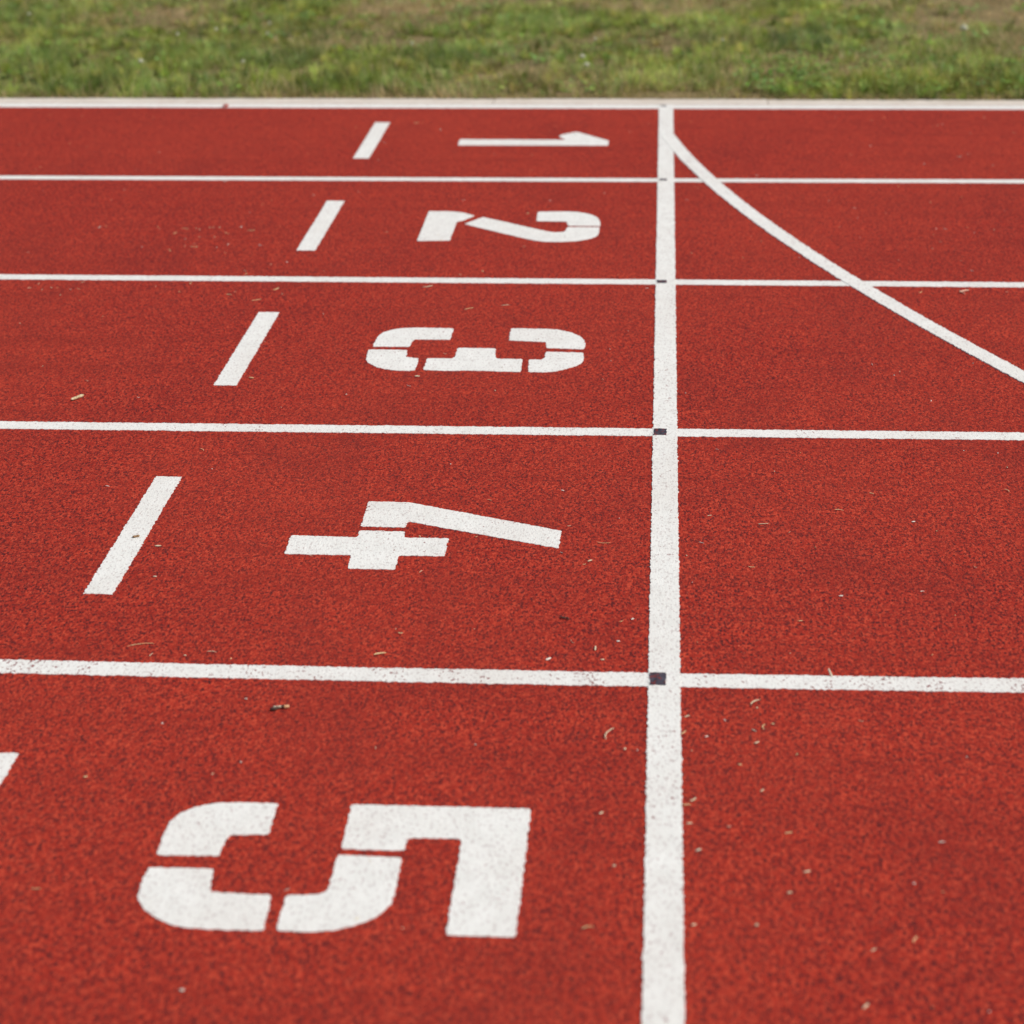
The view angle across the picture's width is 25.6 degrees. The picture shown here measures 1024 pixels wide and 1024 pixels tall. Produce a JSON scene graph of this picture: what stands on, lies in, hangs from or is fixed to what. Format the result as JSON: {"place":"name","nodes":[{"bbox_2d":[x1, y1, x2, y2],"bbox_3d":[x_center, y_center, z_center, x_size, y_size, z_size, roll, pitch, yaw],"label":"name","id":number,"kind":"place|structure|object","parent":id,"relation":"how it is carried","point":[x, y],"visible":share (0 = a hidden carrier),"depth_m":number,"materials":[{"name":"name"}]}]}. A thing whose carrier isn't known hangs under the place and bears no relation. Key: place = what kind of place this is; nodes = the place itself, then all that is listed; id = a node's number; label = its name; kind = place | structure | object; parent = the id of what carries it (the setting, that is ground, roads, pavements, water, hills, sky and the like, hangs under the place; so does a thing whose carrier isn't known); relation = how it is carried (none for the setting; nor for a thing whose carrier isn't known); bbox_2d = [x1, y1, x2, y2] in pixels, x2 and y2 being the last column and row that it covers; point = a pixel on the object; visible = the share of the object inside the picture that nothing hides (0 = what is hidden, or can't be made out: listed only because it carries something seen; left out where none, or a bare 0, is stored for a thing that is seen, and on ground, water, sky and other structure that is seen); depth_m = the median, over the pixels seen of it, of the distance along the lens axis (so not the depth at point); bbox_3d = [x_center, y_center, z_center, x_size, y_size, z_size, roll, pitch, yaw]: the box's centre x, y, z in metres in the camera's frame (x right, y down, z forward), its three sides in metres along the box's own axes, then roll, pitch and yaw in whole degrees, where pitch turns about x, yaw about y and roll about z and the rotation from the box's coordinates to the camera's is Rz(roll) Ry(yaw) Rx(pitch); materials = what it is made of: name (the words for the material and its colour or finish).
{"place":"outdoors","nodes":[
{"label":"outdoors","id":0,"kind":"place"},
{"bbox_2d":[0,103,1023,1023],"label":"running track","id":1,"kind":"structure","parent":0,"point":[104,781],"depth_m":4.07,"materials":[{"name":"red rubber"}]},
{"bbox_2d":[0,753,18,783],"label":"track marking","id":2,"kind":"object","parent":1,"relation":"on","point":[7,760],"visible":1,"depth_m":3.35,"materials":[{"name":"white paint"}]},
{"bbox_2d":[71,394,83,399],"bbox_3d":[-0.964,-0.255,4.993,0.008,0.007,0.040,13,25,32],"label":"seed husk","id":3,"kind":"object","parent":1,"relation":"on","point":[77,397],"visible":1,"depth_m":4.99,"materials":[{"name":"beige plant"}]},
{"bbox_2d":[83,476,180,594],"bbox_3d":[-0.707,0.037,4.232,0.056,0.001,0.607,1,21,4],"label":"track marking","id":4,"kind":"object","parent":1,"relation":"on","point":[114,565],"visible":1,"depth_m":4.20,"materials":[{"name":"white paint"}]},
{"bbox_2d":[214,312,278,385],"bbox_3d":[-0.628,-0.393,5.359,0.056,0.001,0.607,1,21,4],"label":"track marking","id":5,"kind":"object","parent":1,"relation":"on","point":[240,359],"visible":1,"depth_m":5.34,"materials":[{"name":"white paint"}]},
{"bbox_2d":[270,705,288,709],"bbox_3d":[-0.362,0.304,3.509,0.030,0.006,0.010,-5,21,-12],"label":"twig","id":6,"kind":"object","parent":1,"relation":"on","point":[278,707],"visible":1,"depth_m":3.51,"materials":[{"name":"brown wood"}]},
{"bbox_2d":[296,201,343,250],"bbox_3d":[-0.551,-0.830,6.506,0.056,0.001,0.606,1,21,4],"label":"track marking","id":7,"kind":"object","parent":1,"relation":"on","point":[316,232],"visible":1,"depth_m":6.48,"materials":[{"name":"white paint"}]},
{"bbox_2d":[137,802,530,937],"bbox_3d":[-0.238,0.479,3.056,0.512,0.001,0.347,1,21,4],"label":"lane number","id":8,"kind":"object","parent":1,"relation":"on","point":[486,894],"visible":1,"depth_m":3.03,"materials":[{"name":"white paint"}]},
{"bbox_2d":[353,122,389,158],"bbox_3d":[-0.474,-1.263,7.641,0.056,0.001,0.606,1,21,4],"label":"track marking","id":9,"kind":"object","parent":1,"relation":"on","point":[365,150],"visible":1,"depth_m":7.63,"materials":[{"name":"white paint"}]},
{"bbox_2d":[285,501,561,569],"bbox_3d":[-0.165,0.057,4.165,0.471,0.001,0.342,11,23,27],"label":"lane number","id":10,"kind":"object","parent":1,"relation":"on","point":[374,550],"visible":1,"depth_m":4.19,"materials":[{"name":"white paint"}]},
{"bbox_2d":[366,327,585,372],"bbox_3d":[-0.084,-0.385,5.322,0.512,0.001,0.358,1,21,4],"label":"lane number","id":11,"kind":"object","parent":1,"relation":"on","point":[474,359],"visible":1,"depth_m":5.28,"materials":[{"name":"white paint"}]},
{"bbox_2d":[417,211,599,241],"bbox_3d":[-0.002,-0.821,6.466,0.512,0.001,0.369,1,21,4],"label":"lane number","id":12,"kind":"object","parent":1,"relation":"on","point":[442,224],"visible":1,"depth_m":6.46,"materials":[{"name":"white paint"}]},
{"bbox_2d":[0,659,1023,692],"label":"lane line","id":13,"kind":"object","parent":1,"relation":"on","point":[631,679],"visible":1,"depth_m":3.61,"materials":[{"name":"white paint"}]},
{"bbox_2d":[649,672,666,684],"bbox_3d":[0.233,0.267,3.599,0.028,0.003,0.049,0,21,3],"label":"timing mark","id":14,"kind":"object","parent":13,"relation":"on","point":[657,678],"visible":1,"depth_m":3.60,"materials":[{"name":"paint"}]},
{"bbox_2d":[0,421,1023,440],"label":"lane line","id":15,"kind":"object","parent":1,"relation":"on","point":[472,430],"visible":1,"depth_m":4.76,"materials":[{"name":"white paint"}]},
{"bbox_2d":[653,428,666,434],"bbox_3d":[0.312,-0.168,4.740,0.028,0.003,0.043,1,21,5],"label":"timing mark","id":16,"kind":"object","parent":15,"relation":"on","point":[659,431],"visible":1,"depth_m":4.74,"materials":[{"name":"paint"}]},
{"bbox_2d":[0,274,1023,287],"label":"lane line","id":17,"kind":"object","parent":1,"relation":"on","point":[511,280],"visible":1,"depth_m":5.90,"materials":[{"name":"white paint"}]},
{"bbox_2d":[657,280,666,282],"bbox_3d":[0.391,-0.601,5.875,0.028,0.003,0.030,0,21,2],"label":"timing mark","id":18,"kind":"object","parent":17,"relation":"on","point":[661,281],"visible":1,"depth_m":5.87,"materials":[{"name":"paint"}]},
{"bbox_2d":[0,103,1023,109],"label":"lane line","id":19,"kind":"object","parent":1,"relation":"on","point":[546,106],"visible":1,"depth_m":8.18,"materials":[{"name":"white paint"}]},
{"bbox_2d":[0,176,1023,182],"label":"lane line","id":20,"kind":"object","parent":1,"relation":"on","point":[518,179],"visible":1,"depth_m":7.04,"materials":[{"name":"white paint"}]},
{"bbox_2d":[458,132,608,145],"bbox_3d":[0.076,-1.265,7.631,0.506,0.001,0.231,1,21,4],"label":"lane number","id":21,"kind":"object","parent":1,"relation":"on","point":[576,139],"visible":1,"depth_m":7.58,"materials":[{"name":"white paint"}]},
{"bbox_2d":[641,104,684,1023],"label":"start line","id":22,"kind":"object","parent":1,"relation":"on","point":[663,986],"visible":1,"depth_m":3.61,"materials":[{"name":"white paint"}]},
{"bbox_2d":[660,133,1023,382],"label":"curved line","id":23,"kind":"object","parent":1,"relation":"on","point":[693,164],"visible":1,"depth_m":5.96,"materials":[{"name":"white paint"}]},
{"bbox_2d":[0,0,1023,101],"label":"lawn","id":24,"kind":"structure","parent":0,"point":[676,91],"depth_m":9.48,"materials":[{"name":"plant"}]},
{"bbox_2d":[960,24,967,36],"bbox_3d":[1.863,-1.965,9.292,0.034,0.098,0.036,1,21,4],"label":"clover flower","id":25,"kind":"object","parent":24,"relation":"on","point":[963,27],"visible":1,"depth_m":9.28,"materials":[{"name":"white plant"}]},
{"label":"ground","id":26,"kind":"structure","parent":0,"visible":0},
{"bbox_2d":[0,98,1023,105],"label":"kerb","id":27,"kind":"structure","parent":26,"relation":"on","point":[502,101],"depth_m":8.26,"materials":[{"name":"concrete"}]}
]}

